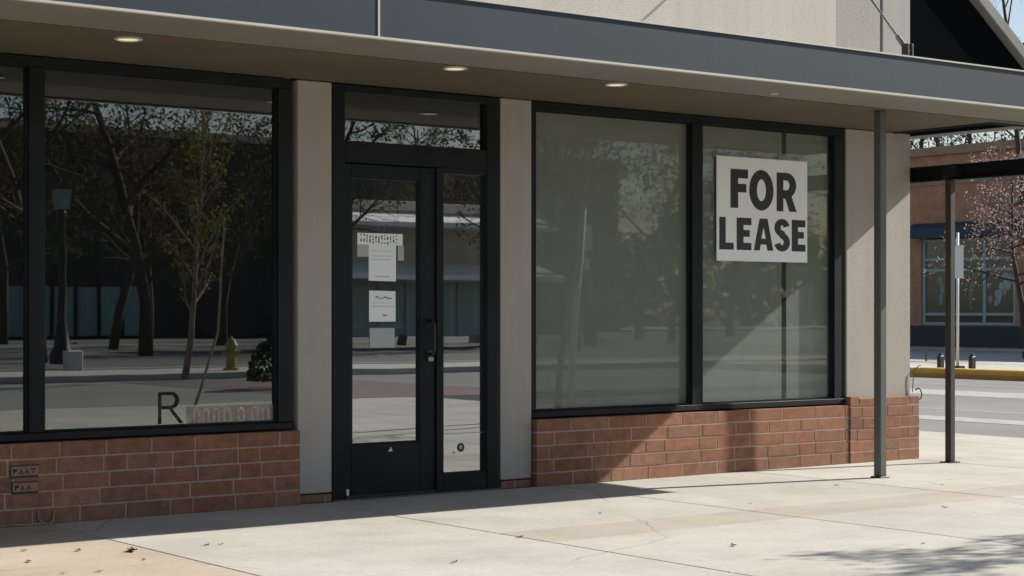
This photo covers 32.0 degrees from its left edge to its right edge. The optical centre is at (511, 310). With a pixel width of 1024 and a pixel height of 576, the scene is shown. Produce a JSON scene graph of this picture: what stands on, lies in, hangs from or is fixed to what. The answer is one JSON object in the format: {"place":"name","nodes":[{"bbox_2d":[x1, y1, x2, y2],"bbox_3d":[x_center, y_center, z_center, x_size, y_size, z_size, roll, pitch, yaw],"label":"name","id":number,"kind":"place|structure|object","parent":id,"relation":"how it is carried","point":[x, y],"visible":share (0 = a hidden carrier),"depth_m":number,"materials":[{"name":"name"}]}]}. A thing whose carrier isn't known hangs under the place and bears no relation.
{"place":"outdoors","nodes":[
{"label":"outdoors","id":0,"kind":"place"},
{"bbox_2d":[0,432,1023,575],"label":"pavement","id":1,"kind":"structure","parent":0,"point":[857,520],"depth_m":10.49,"materials":[{"name":"concrete"}]},
{"bbox_2d":[0,510,54,527],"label":"cable","id":2,"kind":"object","parent":1,"relation":"on","point":[44,523],"visible":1,"depth_m":10.79,"materials":[{"name":"black rubber"}]},
{"bbox_2d":[0,0,1023,527],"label":"shop building","id":3,"kind":"structure","parent":1,"relation":"on","point":[196,196],"depth_m":13.34,"materials":[{"name":"beige paint"}]},
{"bbox_2d":[0,53,291,441],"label":"window","id":4,"kind":"structure","parent":3,"relation":"in","point":[34,67],"depth_m":11.18,"materials":[{"name":"black glass"}]},
{"bbox_2d":[357,233,403,260],"bbox_3d":[-0.912,-0.443,12.410,0.383,0.185,0.002,0,0,-37],"label":"notice","id":5,"kind":"object","parent":3,"relation":"attached to","point":[365,239],"visible":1,"depth_m":12.39,"materials":[{"name":"paper"}]},
{"bbox_2d":[369,243,395,281],"bbox_3d":[-0.901,-0.333,12.415,0.227,0.262,0.002,0,0,-37],"label":"notice","id":6,"kind":"object","parent":3,"relation":"attached to","point":[382,262],"visible":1,"depth_m":12.41,"materials":[{"name":"paper"}]},
{"bbox_2d":[369,290,395,321],"bbox_3d":[-0.901,-0.030,12.416,0.218,0.216,0.002,0,0,-37],"label":"notice","id":7,"kind":"object","parent":3,"relation":"attached to","point":[382,306],"visible":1,"depth_m":12.42,"materials":[{"name":"paper"}]},
{"bbox_2d":[370,328,394,347],"bbox_3d":[-0.903,0.191,12.416,0.205,0.138,0.001,0,0,-37],"label":"notice","id":8,"kind":"object","parent":3,"relation":"attached to","point":[382,337],"visible":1,"depth_m":12.42,"materials":[{"name":"grey paper"}]},
{"bbox_2d":[531,100,845,417],"bbox_3d":[1.488,-0.375,14.256,3.457,2.450,0.138,0,0,-37],"label":"window","id":9,"kind":"structure","parent":3,"relation":"in","point":[634,309],"depth_m":14.07,"materials":[{"name":"black glass"}]},
{"bbox_2d":[716,155,806,262],"bbox_3d":[2.059,-0.823,14.651,1.040,0.845,0.007,0,0,-37],"label":"lease sign","id":10,"kind":"object","parent":3,"relation":"attached to","point":[761,210],"visible":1,"depth_m":14.64,"materials":[{"name":"white paper"}]},
{"bbox_2d":[912,365,921,399],"bbox_3d":[3.564,0.634,15.722,0.114,0.307,0.034,0,0,-26],"label":"wire","id":11,"kind":"object","parent":3,"relation":"attached to","point":[913,381],"visible":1,"depth_m":15.72,"materials":[{"name":"grey metal"}]},
{"bbox_2d":[910,158,1023,462],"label":"steel frame","id":12,"kind":"object","parent":1,"relation":"on","point":[949,175],"visible":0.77,"depth_m":15.24,"materials":[{"name":"black metal"}]},
{"bbox_2d":[919,431,1023,438],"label":"kerb","id":13,"kind":"structure","parent":1,"relation":"on","point":[974,435],"depth_m":18.60,"materials":[{"name":"concrete"}]},
{"bbox_2d":[910,377,1023,437],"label":"road","id":14,"kind":"structure","parent":0,"point":[994,405],"depth_m":26.74,"materials":[{"name":"grey asphalt"}]},
{"bbox_2d":[910,383,1023,425],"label":"road markings","id":15,"kind":"object","parent":14,"relation":"on","point":[979,394],"depth_m":29.77,"materials":[{"name":"paint"}]},
{"bbox_2d":[910,349,1023,369],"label":"opposite pavement","id":16,"kind":"structure","parent":0,"point":[1001,360],"depth_m":48.61,"materials":[{"name":"concrete"}]},
{"bbox_2d":[937,353,943,367],"bbox_3d":[9.437,1.123,39.305,0.160,0.365,0.107,0,0,-37],"label":"bollard","id":17,"kind":"object","parent":16,"relation":"on","point":[940,360],"visible":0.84,"depth_m":39.25,"materials":[{"name":"grey metal"}]},
{"bbox_2d":[955,232,964,367],"bbox_3d":[9.741,-0.200,38.902,0.200,3.000,0.310,0,0,-37],"label":"street sign","id":18,"kind":"object","parent":16,"relation":"on","point":[958,261],"visible":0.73,"depth_m":38.90,"materials":[{"name":"grey metal"}]},
{"bbox_2d":[910,346,1023,360],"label":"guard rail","id":19,"kind":"object","parent":16,"relation":"on","point":[964,348],"visible":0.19,"depth_m":44.59,"materials":[{"name":"metal"}]},
{"bbox_2d":[968,354,975,368],"bbox_3d":[9.955,1.123,38.618,0.160,0.365,0.107,0,0,-37],"label":"bollard","id":20,"kind":"object","parent":16,"relation":"on","point":[971,361],"visible":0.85,"depth_m":38.57,"materials":[{"name":"grey metal"}]},
{"bbox_2d":[923,145,1023,358],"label":"blossom tree","id":21,"kind":"object","parent":16,"relation":"on","point":[1012,248],"visible":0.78,"depth_m":47.48,"materials":[{"name":"pink plant"}]},
{"bbox_2d":[911,0,1023,148],"label":"sky","id":22,"kind":"structure","parent":0,"point":[1016,22],"materials":[{"name":"white"}]},
{"bbox_2d":[991,0,1023,241],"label":"twiggy tree","id":23,"kind":"object","parent":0,"point":[1017,134],"visible":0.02,"depth_m":50.17,"materials":[{"name":"brown plant"}]},
{"bbox_3d":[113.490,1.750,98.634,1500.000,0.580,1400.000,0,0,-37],"label":"ground","id":24,"kind":"structure","parent":0,"visible":0},
{"bbox_2d":[910,135,963,148],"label":"bare tree","id":25,"kind":"object","parent":24,"relation":"on","point":[922,143],"visible":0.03,"depth_m":84.90,"materials":[{"name":"brown plant"}]},
{"bbox_2d":[910,132,1007,148],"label":"bare tree","id":26,"kind":"object","parent":24,"relation":"on","point":[915,146],"visible":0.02,"depth_m":86.84,"materials":[{"name":"brown plant"}]},
{"bbox_2d":[910,139,1023,348],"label":"brick shop","id":27,"kind":"structure","parent":24,"relation":"on","point":[989,317],"depth_m":60.50,"materials":[{"name":"red brick"}]},
{"bbox_2d":[922,236,1014,324],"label":"window","id":28,"kind":"structure","parent":27,"relation":"in","point":[985,314],"depth_m":59.45,"materials":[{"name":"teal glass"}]},
{"bbox_2d":[910,367,1023,380],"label":"painted kerb","id":29,"kind":"structure","parent":24,"relation":"on","point":[982,374],"depth_m":37.45,"materials":[{"name":"yellow paint"}]},
{"bbox_2d":[930,129,1023,146],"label":"bare tree","id":30,"kind":"object","parent":24,"relation":"on","point":[968,138],"visible":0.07,"depth_m":76.85,"materials":[{"name":"brown plant"}]},
{"bbox_2d":[967,129,1023,141],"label":"bare tree","id":31,"kind":"object","parent":24,"relation":"on","point":[1002,134],"depth_m":76.83,"materials":[{"name":"brown plant"}]}
]}

